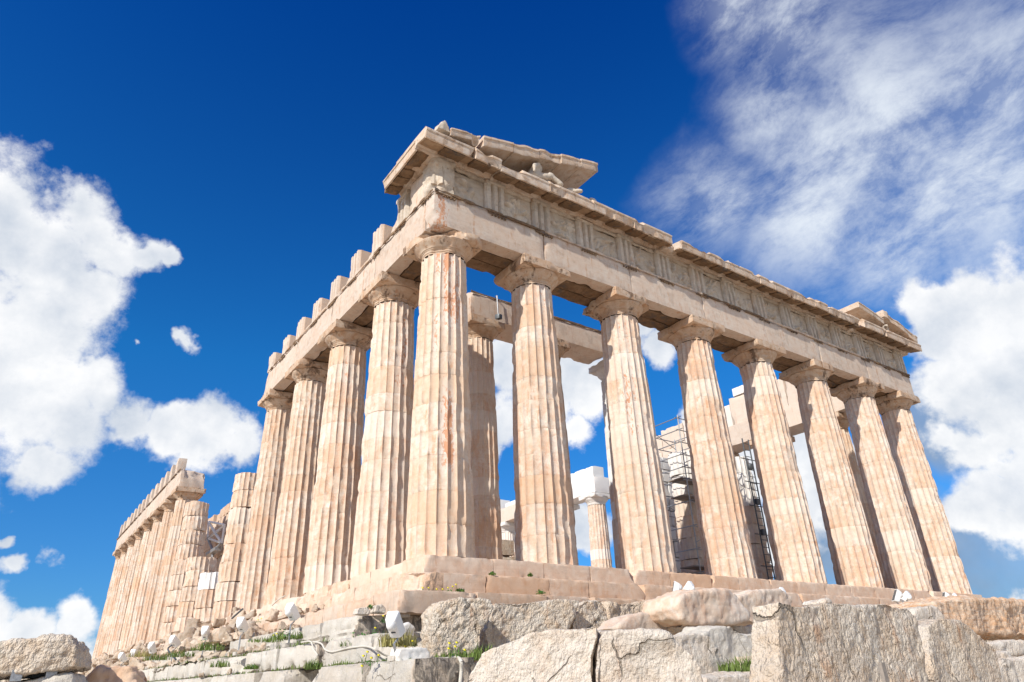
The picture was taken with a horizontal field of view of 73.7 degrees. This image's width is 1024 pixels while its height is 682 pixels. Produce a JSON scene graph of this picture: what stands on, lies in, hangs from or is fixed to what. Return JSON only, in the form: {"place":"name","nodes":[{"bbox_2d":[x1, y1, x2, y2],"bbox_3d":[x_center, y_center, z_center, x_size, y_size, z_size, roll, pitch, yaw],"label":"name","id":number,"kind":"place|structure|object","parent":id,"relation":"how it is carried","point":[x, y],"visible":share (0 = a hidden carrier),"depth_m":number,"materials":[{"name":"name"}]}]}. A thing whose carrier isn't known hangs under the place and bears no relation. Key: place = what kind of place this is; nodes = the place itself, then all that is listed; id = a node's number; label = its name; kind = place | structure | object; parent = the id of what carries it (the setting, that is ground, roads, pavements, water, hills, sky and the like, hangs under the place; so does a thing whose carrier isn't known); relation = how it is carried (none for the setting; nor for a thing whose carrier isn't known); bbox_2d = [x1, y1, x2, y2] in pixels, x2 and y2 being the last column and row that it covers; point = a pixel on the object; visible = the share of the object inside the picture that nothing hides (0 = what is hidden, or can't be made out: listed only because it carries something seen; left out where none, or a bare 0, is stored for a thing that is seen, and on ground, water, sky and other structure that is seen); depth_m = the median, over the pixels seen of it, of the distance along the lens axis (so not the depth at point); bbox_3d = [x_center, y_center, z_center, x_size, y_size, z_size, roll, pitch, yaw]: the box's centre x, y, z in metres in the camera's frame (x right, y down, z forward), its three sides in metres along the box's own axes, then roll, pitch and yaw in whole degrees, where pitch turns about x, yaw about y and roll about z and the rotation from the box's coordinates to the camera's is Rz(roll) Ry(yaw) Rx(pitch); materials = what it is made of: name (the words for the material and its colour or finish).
{"place":"outdoors","nodes":[
{"label":"outdoors","id":0,"kind":"place"},
{"bbox_2d":[138,648,229,670],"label":"earth bank","id":1,"kind":"structure","parent":0,"point":[207,656],"depth_m":23.78,"materials":[{"name":"stone"}]},
{"bbox_2d":[118,652,127,664],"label":"floodlight","id":2,"kind":"object","parent":1,"relation":"on","point":[122,657],"visible":0.84,"depth_m":36.01,"materials":[{"name":"white metal"}]},
{"bbox_2d":[165,648,194,657],"bbox_3d":[-12.009,11.269,24.761,1.006,0.318,1.008,16,-31,-32],"label":"weed tuft","id":3,"kind":"object","parent":1,"relation":"on","point":[175,655],"visible":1,"depth_m":24.61,"materials":[{"name":"green plant"}]},
{"bbox_2d":[145,637,436,681],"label":"grass","id":4,"kind":"structure","parent":0,"point":[324,639],"depth_m":17.66,"materials":[{"name":"plant"}]},
{"bbox_2d":[0,0,1023,659],"label":"sky","id":5,"kind":"structure","parent":0,"point":[183,182],"materials":[{"name":"blue"}]},
{"bbox_2d":[474,656,750,672],"bbox_3d":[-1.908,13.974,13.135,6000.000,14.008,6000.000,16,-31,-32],"label":"ground","id":6,"kind":"structure","parent":0,"point":[737,658],"depth_m":12.95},
{"bbox_2d":[16,672,87,681],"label":"cut block","id":7,"kind":"structure","parent":6,"relation":"on","point":[67,677],"depth_m":8.45,"materials":[{"name":"grey stone"}]},
{"bbox_2d":[9,670,21,681],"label":"steel wedge","id":8,"kind":"object","parent":7,"relation":"on","point":[14,677],"visible":0.77,"depth_m":8.26,"materials":[{"name":"metal"}]},
{"bbox_2d":[0,633,91,680],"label":"cut block","id":9,"kind":"structure","parent":7,"relation":"on","point":[44,653],"depth_m":8.44,"materials":[{"name":"stone"}]},
{"bbox_2d":[22,671,71,678],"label":"timber beam","id":10,"kind":"structure","parent":7,"relation":"on","point":[34,676],"depth_m":8.64,"materials":[{"name":"wood"}]},
{"bbox_2d":[44,671,57,677],"bbox_3d":[-5.764,4.144,8.548,0.121,0.131,0.260,16,-31,-32],"label":"steel wedge","id":11,"kind":"object","parent":7,"relation":"on","point":[48,674],"visible":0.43,"depth_m":8.44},
{"bbox_2d":[86,664,146,681],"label":"boulder","id":12,"kind":"object","parent":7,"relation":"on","point":[106,673],"visible":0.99,"depth_m":9.56,"materials":[{"name":"stone"}]},
{"bbox_2d":[420,597,493,662],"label":"cut block","id":13,"kind":"structure","parent":6,"relation":"on","point":[462,621],"depth_m":12.36,"materials":[{"name":"stone"}]},
{"bbox_2d":[479,599,578,652],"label":"cut block","id":14,"kind":"structure","parent":6,"relation":"on","point":[506,623],"depth_m":13.79,"materials":[{"name":"stone"}]},
{"bbox_2d":[469,626,597,681],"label":"boulder","id":15,"kind":"object","parent":6,"relation":"on","point":[559,655],"visible":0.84,"depth_m":7.82,"materials":[{"name":"stone"}]},
{"bbox_2d":[122,615,990,681],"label":"foundation wall","id":16,"kind":"structure","parent":6,"relation":"on","point":[338,631],"depth_m":15.06,"materials":[{"name":"grey stone"}]},
{"bbox_2d":[129,657,146,668],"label":"rubble stone","id":17,"kind":"object","parent":16,"relation":"on","point":[135,661],"visible":0.53,"depth_m":31.94,"materials":[{"name":"stone"}]},
{"bbox_2d":[126,648,155,656],"bbox_3d":[-16.976,14.256,31.344,1.211,0.409,1.242,16,-31,-32],"label":"weed tuft","id":18,"kind":"object","parent":16,"relation":"on","point":[140,654],"visible":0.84,"depth_m":31.19,"materials":[{"name":"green plant"}]},
{"bbox_2d":[144,642,156,669],"bbox_3d":[-15.897,13.837,30.067,0.339,1.120,0.477,1,-26,-6],"label":"floodlight","id":19,"kind":"object","parent":16,"relation":"on","point":[151,647],"visible":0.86,"depth_m":30.11,"materials":[{"name":"white metal"}]},
{"bbox_2d":[143,652,169,660],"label":"weed tuft","id":20,"kind":"object","parent":16,"relation":"on","point":[157,658],"visible":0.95,"depth_m":27.82,"materials":[{"name":"green plant"}]},
{"bbox_2d":[160,645,173,655],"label":"rubble stone","id":21,"kind":"object","parent":16,"relation":"on","point":[165,650],"visible":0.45,"depth_m":29.00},
{"bbox_2d":[167,635,181,664],"bbox_3d":[-13.205,12.072,26.663,0.305,1.100,0.508,-14,-29,23],"label":"floodlight","id":22,"kind":"object","parent":16,"relation":"on","point":[174,640],"visible":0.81,"depth_m":26.71,"materials":[{"name":"white metal"}]},
{"bbox_2d":[176,640,185,652],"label":"rubble stone","id":23,"kind":"object","parent":16,"relation":"on","point":[181,647],"visible":0.32,"depth_m":27.03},
{"bbox_2d":[185,638,197,650],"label":"rubble stone","id":24,"kind":"object","parent":16,"relation":"on","point":[189,645],"visible":0.53,"depth_m":26.61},
{"bbox_2d":[197,626,209,659],"bbox_3d":[-10.415,10.212,23.087,0.315,1.090,0.470,5,-27,-15],"label":"floodlight","id":25,"kind":"object","parent":16,"relation":"on","point":[205,632],"visible":0.84,"depth_m":23.13,"materials":[{"name":"white metal"}]},
{"bbox_2d":[191,640,224,650],"bbox_3d":[-9.691,9.675,21.798,1.057,0.343,1.034,16,-31,-32],"label":"weed tuft","id":26,"kind":"object","parent":16,"relation":"on","point":[201,646],"visible":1,"depth_m":21.71,"materials":[{"name":"green plant"}]},
{"bbox_2d":[209,631,219,644],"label":"rubble stone","id":27,"kind":"object","parent":16,"relation":"on","point":[212,636],"visible":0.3,"depth_m":23.20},
{"bbox_2d":[210,658,230,666],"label":"weed tuft","id":28,"kind":"object","parent":16,"relation":"on","point":[219,663],"visible":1,"depth_m":19.62,"materials":[{"name":"green plant"}]},
{"bbox_2d":[218,626,233,644],"bbox_3d":[-9.369,9.763,22.723,0.661,0.528,0.608,7,-17,-36],"label":"rubble stone","id":29,"kind":"object","parent":16,"relation":"on","point":[229,629],"visible":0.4,"depth_m":22.64,"materials":[{"name":"stone"}]},
{"bbox_2d":[224,631,234,641],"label":"rubble stone","id":30,"kind":"object","parent":16,"relation":"on","point":[228,636],"visible":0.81,"depth_m":21.95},
{"bbox_2d":[232,617,248,655],"bbox_3d":[-8.029,8.733,20.223,0.342,1.050,0.490,1,-26,-6],"label":"floodlight","id":31,"kind":"object","parent":16,"relation":"on","point":[242,625],"visible":0.95,"depth_m":20.23,"materials":[{"name":"white metal"}]},
{"bbox_2d":[243,663,259,668],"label":"weed tuft","id":32,"kind":"object","parent":16,"relation":"on","point":[251,666],"visible":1,"depth_m":17.25,"materials":[{"name":"green plant"}]},
{"bbox_2d":[244,628,259,638],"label":"rubble stone","id":33,"kind":"object","parent":16,"relation":"on","point":[247,632],"visible":0.4,"depth_m":21.13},
{"bbox_2d":[249,627,256,637],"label":"rubble stone","id":34,"kind":"object","parent":16,"relation":"on","point":[252,630],"visible":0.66,"depth_m":21.05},
{"bbox_2d":[245,620,265,638],"bbox_3d":[-8.074,9.179,21.738,0.786,0.608,0.542,4,-26,-21],"label":"rubble stone","id":35,"kind":"object","parent":16,"relation":"on","point":[253,624],"visible":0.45,"depth_m":21.75,"materials":[{"name":"stone"}]},
{"bbox_2d":[258,642,266,650],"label":"rubble stone","id":36,"kind":"object","parent":16,"relation":"on","point":[262,647],"visible":0.91,"depth_m":17.99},
{"bbox_2d":[248,636,282,642],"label":"weed tuft","id":37,"kind":"object","parent":16,"relation":"on","point":[257,640],"visible":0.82,"depth_m":18.17,"materials":[{"name":"green plant"}]},
{"bbox_2d":[277,621,287,629],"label":"rubble stone","id":38,"kind":"object","parent":16,"relation":"on","point":[283,625],"visible":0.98,"depth_m":18.30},
{"bbox_2d":[270,627,302,639],"bbox_3d":[-5.590,7.323,17.146,0.867,0.290,0.898,16,-31,-32],"label":"weed tuft","id":39,"kind":"object","parent":16,"relation":"on","point":[279,636],"visible":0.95,"depth_m":17.05,"materials":[{"name":"green plant"}]},
{"bbox_2d":[282,603,300,647],"bbox_3d":[-5.543,7.123,17.143,0.319,1.029,0.460,-19,-31,31],"label":"floodlight","id":40,"kind":"object","parent":16,"relation":"on","point":[292,612],"visible":0.93,"depth_m":17.16,"materials":[{"name":"white metal"}]},
{"bbox_2d":[305,657,322,669],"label":"weed tuft","id":41,"kind":"object","parent":16,"relation":"on","point":[313,664],"visible":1,"depth_m":14.05,"materials":[{"name":"green plant"}]},
{"bbox_2d":[313,641,389,656],"bbox_3d":[-3.278,6.162,13.682,0.431,0.485,3.359,16,-31,-32],"label":"cable","id":42,"kind":"object","parent":16,"relation":"attached to","point":[378,651],"visible":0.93,"depth_m":13.27,"materials":[{"name":"plastic"}]},
{"bbox_2d":[353,607,369,615],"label":"rubble stone","id":43,"kind":"object","parent":16,"relation":"on","point":[362,611],"visible":1,"depth_m":14.77,"materials":[{"name":"stone"}]},
{"bbox_2d":[361,651,380,668],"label":"wildflowers","id":44,"kind":"object","parent":16,"relation":"on","point":[369,660],"visible":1,"depth_m":11.76,"materials":[{"name":"yellow plant"}]},
{"bbox_2d":[370,604,385,613],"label":"rubble stone","id":45,"kind":"object","parent":16,"relation":"on","point":[379,609],"visible":0.99,"depth_m":14.96,"materials":[{"name":"stone"}]},
{"bbox_2d":[385,611,404,661],"bbox_3d":[-1.966,4.971,11.499,0.441,0.782,0.408,16,-31,-32],"label":"floodlight","id":46,"kind":"object","parent":16,"relation":"on","point":[394,624],"visible":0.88,"depth_m":11.46,"materials":[{"name":"white metal"}]},
{"bbox_2d":[378,626,418,646],"bbox_3d":[-1.984,5.123,11.946,0.791,0.390,0.744,16,-31,-32],"label":"weed tuft","id":47,"kind":"object","parent":16,"relation":"on","point":[389,641],"visible":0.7,"depth_m":11.78,"materials":[{"name":"green plant"}]},
{"bbox_2d":[402,622,414,636],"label":"rubble stone","id":48,"kind":"object","parent":16,"relation":"on","point":[407,625],"visible":0.41,"depth_m":12.68,"materials":[{"name":"white stone"}]},
{"bbox_2d":[390,647,429,660],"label":"cut block","id":49,"kind":"structure","parent":16,"relation":"on","point":[409,653],"depth_m":11.39,"materials":[{"name":"white stone"}]},
{"bbox_2d":[446,656,462,681],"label":"cable","id":50,"kind":"object","parent":16,"relation":"hanging from","point":[460,660],"visible":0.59,"depth_m":10.97,"materials":[{"name":"plastic"}]},
{"bbox_2d":[447,641,465,657],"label":"wildflowers","id":51,"kind":"object","parent":16,"relation":"on","point":[449,643],"visible":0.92,"depth_m":11.55,"materials":[{"name":"yellow plant"}]},
{"bbox_2d":[433,646,482,660],"bbox_3d":[-0.913,5.361,11.746,0.894,0.250,0.930,16,-31,-32],"label":"weed tuft","id":52,"kind":"object","parent":16,"relation":"on","point":[460,654],"visible":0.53,"depth_m":11.61,"materials":[{"name":"green plant"}]},
{"bbox_2d":[457,644,493,659],"bbox_3d":[-0.547,5.398,11.946,0.827,0.309,0.824,16,-31,-32],"label":"weed tuft","id":53,"kind":"object","parent":16,"relation":"on","point":[477,653],"visible":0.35,"depth_m":11.82,"materials":[{"name":"green plant"}]},
{"bbox_2d":[111,555,981,662],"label":"stepped platform","id":54,"kind":"structure","parent":16,"relation":"on","point":[397,587],"depth_m":18.98,"materials":[{"name":"stone"}]},
{"bbox_2d":[112,650,126,660],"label":"rubble stone","id":55,"kind":"object","parent":54,"relation":"on","point":[115,656],"visible":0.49,"depth_m":44.41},
{"bbox_2d":[122,644,134,652],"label":"rubble stone","id":56,"kind":"object","parent":54,"relation":"on","point":[128,649],"visible":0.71,"depth_m":46.66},
{"bbox_2d":[92,458,205,659],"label":"colonnade","id":57,"kind":"object","parent":54,"relation":"on","point":[144,554],"visible":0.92,"depth_m":55.18,"materials":[{"name":"stone"}]},
{"bbox_2d":[160,501,209,638],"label":"broken column","id":58,"kind":"structure","parent":54,"relation":"on","point":[191,541],"depth_m":44.99,"materials":[{"name":"stone"}]},
{"bbox_2d":[182,627,200,639],"bbox_3d":[-13.917,12.831,29.869,0.873,0.634,0.522,21,-32,-37],"label":"rubble stone","id":59,"kind":"object","parent":54,"relation":"on","point":[188,632],"visible":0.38,"depth_m":29.71,"materials":[{"name":"stone"}]},
{"bbox_2d":[186,618,200,628],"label":"rubble stone","id":60,"kind":"object","parent":54,"relation":"on","point":[194,622],"visible":0.36,"depth_m":32.92,"materials":[{"name":"stone"}]},
{"bbox_2d":[173,556,216,632],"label":"broken column","id":61,"kind":"structure","parent":54,"relation":"on","point":[195,567],"depth_m":40.51,"materials":[{"name":"stone"}]},
{"bbox_2d":[197,620,211,630],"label":"rubble stone","id":62,"kind":"object","parent":54,"relation":"on","point":[205,623],"visible":0.58,"depth_m":31.64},
{"bbox_2d":[193,572,218,622],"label":"broken column","id":63,"kind":"structure","parent":54,"relation":"on","point":[204,599],"depth_m":36.92,"materials":[{"name":"stone"}]},
{"bbox_2d":[205,521,225,556],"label":"steel truss","id":64,"kind":"object","parent":54,"relation":"on","point":[212,552],"visible":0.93,"depth_m":54.40,"materials":[{"name":"grey metal"}]},
{"bbox_2d":[203,502,230,571],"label":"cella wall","id":65,"kind":"structure","parent":54,"relation":"on","point":[222,516],"depth_m":56.98,"materials":[{"name":"stone"}]},
{"bbox_2d":[212,618,225,628],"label":"rubble stone","id":66,"kind":"object","parent":54,"relation":"on","point":[217,623],"visible":0.88,"depth_m":29.99,"materials":[{"name":"stone"}]},
{"bbox_2d":[211,472,256,621],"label":"broken column","id":67,"kind":"structure","parent":54,"relation":"on","point":[229,574],"depth_m":34.71,"materials":[{"name":"stone"}]},
{"bbox_2d":[230,610,245,620],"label":"rubble stone","id":68,"kind":"object","parent":54,"relation":"on","point":[241,613],"visible":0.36,"depth_m":27.38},
{"bbox_2d":[242,609,256,619],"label":"rubble stone","id":69,"kind":"object","parent":68,"relation":"on","point":[251,614],"visible":0.43,"depth_m":26.95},
{"bbox_2d":[264,608,279,621],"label":"rubble stone","id":70,"kind":"object","parent":54,"relation":"on","point":[272,615],"visible":0.88,"depth_m":21.96,"materials":[{"name":"stone"}]},
{"bbox_2d":[502,540,515,559],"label":"stone block","id":71,"kind":"structure","parent":54,"relation":"on","point":[507,548],"depth_m":30.69,"materials":[{"name":"stone"}]},
{"bbox_2d":[500,466,611,567],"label":"colonnade","id":72,"kind":"object","parent":54,"relation":"on","point":[590,486],"visible":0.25,"depth_m":56.04,"materials":[{"name":"stone"}]},
{"bbox_2d":[236,126,972,612],"bbox_3d":[3.808,6.153,36.974,32.159,15.562,23.628,16,-31,-32],"label":"temple ruin","id":73,"kind":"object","parent":54,"relation":"on","point":[342,492],"visible":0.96,"depth_m":26.40,"materials":[{"name":"stone"}]},
{"bbox_2d":[434,120,450,135],"bbox_3d":[-2.402,-7.246,23.275,0.542,0.608,0.517,16,-31,-32],"label":"sculpture fragment","id":74,"kind":"object","parent":73,"relation":"on","point":[442,127],"visible":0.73,"depth_m":23.07,"materials":[{"name":"grey stone"}]},
{"bbox_2d":[528,162,562,186],"bbox_3d":[1.172,-6.276,25.761,1.439,0.987,0.761,16,-31,-32],"label":"statue","id":75,"kind":"object","parent":73,"relation":"on","point":[535,169],"visible":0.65,"depth_m":25.51,"materials":[{"name":"grey stone"}]},
{"bbox_2d":[567,188,582,193],"bbox_3d":[2.212,-5.621,26.502,1.076,0.763,0.387,-12,-28,19],"label":"statue","id":76,"kind":"object","parent":73,"relation":"on","point":[577,191],"visible":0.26,"depth_m":26.43,"materials":[{"name":"grey stone"}]},
{"bbox_2d":[466,290,773,579],"bbox_3d":[6.292,6.162,33.059,22.491,11.947,3.234,16,-31,-32],"label":"porch","id":77,"kind":"object","parent":54,"relation":"on","point":[578,342],"visible":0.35,"depth_m":29.27,"materials":[{"name":"stone"}]},
{"bbox_2d":[495,296,501,319],"bbox_3d":[-0.612,-1.467,29.274,0.320,1.229,0.216,-17,-30,27],"label":"hanging lamp","id":78,"kind":"object","parent":77,"relation":"attached to","point":[498,316],"visible":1,"depth_m":29.01,"materials":[{"name":"metal"}]},
{"bbox_2d":[660,457,680,572],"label":"masonry pier","id":79,"kind":"structure","parent":54,"relation":"on","point":[665,467],"depth_m":37.17,"materials":[{"name":"white stone"}]},
{"bbox_2d":[655,415,704,573],"bbox_3d":[8.405,7.755,32.921,3.254,8.818,3.150,16,-31,-32],"label":"scaffold","id":80,"kind":"object","parent":54,"relation":"on","point":[687,482],"visible":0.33,"depth_m":31.79,"materials":[{"name":"metal"}]},
{"bbox_2d":[741,438,775,579],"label":"scaffold tower","id":81,"kind":"structure","parent":54,"relation":"on","point":[756,502],"depth_m":34.16,"materials":[{"name":"metal"}]},
{"bbox_2d":[570,600,607,628],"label":"cut block","id":82,"kind":"structure","parent":16,"relation":"on","point":[590,613],"depth_m":14.86,"materials":[{"name":"stone"}]},
{"bbox_2d":[672,581,681,590],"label":"floodlight","id":83,"kind":"object","parent":16,"relation":"on","point":[676,586],"visible":0.4,"depth_m":18.62,"materials":[{"name":"white ceramic"}]},
{"bbox_2d":[682,581,694,589],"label":"floodlight","id":84,"kind":"object","parent":16,"relation":"on","point":[689,585],"visible":0.34,"depth_m":18.87,"materials":[{"name":"white ceramic"}]},
{"bbox_2d":[892,589,902,603],"bbox_3d":[13.935,9.528,24.663,0.397,1.082,0.400,16,-31,-32],"label":"floodlight","id":85,"kind":"object","parent":16,"relation":"on","point":[897,595],"visible":0.79,"depth_m":24.70,"materials":[{"name":"white ceramic"}]},
{"bbox_2d":[900,591,911,601],"bbox_3d":[14.439,9.677,24.947,0.268,1.034,0.456,16,-31,-32],"label":"floodlight","id":86,"kind":"object","parent":16,"relation":"on","point":[907,596],"visible":0.64,"depth_m":24.99,"materials":[{"name":"white ceramic"}]},
{"bbox_2d":[601,601,644,619],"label":"cut block","id":87,"kind":"structure","parent":6,"relation":"on","point":[614,609],"depth_m":16.17,"materials":[{"name":"stone"}]},
{"bbox_2d":[593,628,702,681],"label":"boulder","id":88,"kind":"object","parent":6,"relation":"on","point":[642,655],"visible":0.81,"depth_m":7.62,"materials":[{"name":"stone"}]},
{"bbox_2d":[673,633,723,673],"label":"carved block","id":89,"kind":"structure","parent":6,"relation":"on","point":[704,652],"depth_m":11.80,"materials":[{"name":"stone"}]},
{"bbox_2d":[667,624,751,634],"bbox_3d":[4.141,6.297,14.461,2.134,0.526,0.864,16,-31,-32],"label":"plinth stone","id":90,"kind":"object","parent":6,"relation":"on","point":[675,630],"visible":0.16,"depth_m":14.53,"materials":[{"name":"stone"}]},
{"bbox_2d":[597,612,668,630],"bbox_3d":[2.620,5.964,14.274,1.875,0.573,0.925,16,-31,-32],"label":"rock","id":91,"kind":"object","parent":90,"relation":"on","point":[644,620],"depth_m":13.86,"materials":[{"name":"stone"}]},
{"bbox_2d":[642,588,749,627],"bbox_3d":[3.883,5.665,14.464,2.244,0.820,1.128,16,-31,-32],"label":"rock","id":92,"kind":"object","parent":90,"relation":"on","point":[710,607],"depth_m":13.96,"materials":[{"name":"stone"}]},
{"bbox_2d":[676,625,751,666],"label":"carved block","id":93,"kind":"structure","parent":6,"relation":"on","point":[728,641],"depth_m":13.15,"materials":[{"name":"grey stone"}]},
{"bbox_2d":[701,671,749,681],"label":"cut block","id":94,"kind":"structure","parent":6,"relation":"on","point":[726,676],"depth_m":10.68,"materials":[{"name":"stone"}]},
{"bbox_2d":[717,655,750,671],"bbox_3d":[3.989,5.495,11.728,0.928,0.319,0.895,-11,-28,17],"label":"weed tuft","id":95,"kind":"object","parent":94,"relation":"on","point":[745,665],"visible":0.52,"depth_m":11.55,"materials":[{"name":"green plant"}]},
{"bbox_2d":[726,588,791,626],"bbox_3d":[5.861,6.496,16.608,2.101,0.883,1.021,16,-31,-32],"label":"rock","id":96,"kind":"object","parent":6,"relation":"on","point":[749,599],"depth_m":16.22,"materials":[{"name":"stone"}]},
{"bbox_2d":[749,602,928,681],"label":"cut block","id":97,"kind":"structure","parent":6,"relation":"on","point":[827,642],"depth_m":5.51,"materials":[{"name":"stone"}]},
{"bbox_2d":[802,598,831,605],"bbox_3d":[2.793,2.396,6.264,0.137,0.066,0.250,16,-31,-32],"label":"rubble stone","id":98,"kind":"object","parent":97,"relation":"on","point":[818,601],"visible":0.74,"depth_m":6.21,"materials":[{"name":"stone"}]},
{"bbox_2d":[877,662,889,681],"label":"wooden stake","id":99,"kind":"object","parent":6,"relation":"on","point":[883,672],"visible":1,"depth_m":4.90,"materials":[{"name":"grey wood"}]},
{"bbox_2d":[902,605,943,619],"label":"cut block","id":100,"kind":"structure","parent":6,"relation":"on","point":[927,612],"depth_m":11.55,"materials":[{"name":"stone"}]},
{"bbox_2d":[889,594,1023,640],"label":"layered slab","id":101,"kind":"structure","parent":6,"relation":"on","point":[994,618],"depth_m":16.43,"materials":[{"name":"stone"}]},
{"bbox_2d":[917,619,1002,681],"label":"cut block","id":102,"kind":"structure","parent":6,"relation":"on","point":[957,651],"depth_m":8.46,"materials":[{"name":"stone"}]},
{"bbox_2d":[998,655,1023,681],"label":"rubble stone","id":103,"kind":"object","parent":6,"relation":"on","point":[1011,669],"visible":0.5,"depth_m":13.75,"materials":[{"name":"stone"}]},
{"bbox_2d":[996,650,1012,657],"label":"rubble stone","id":104,"kind":"object","parent":103,"relation":"on","point":[1002,654],"visible":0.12,"depth_m":14.38,"materials":[{"name":"stone"}]},
{"bbox_2d":[986,639,1023,656],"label":"rubble stone","id":105,"kind":"object","parent":103,"relation":"on","point":[1013,647],"visible":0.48,"depth_m":15.29,"materials":[{"name":"stone"}]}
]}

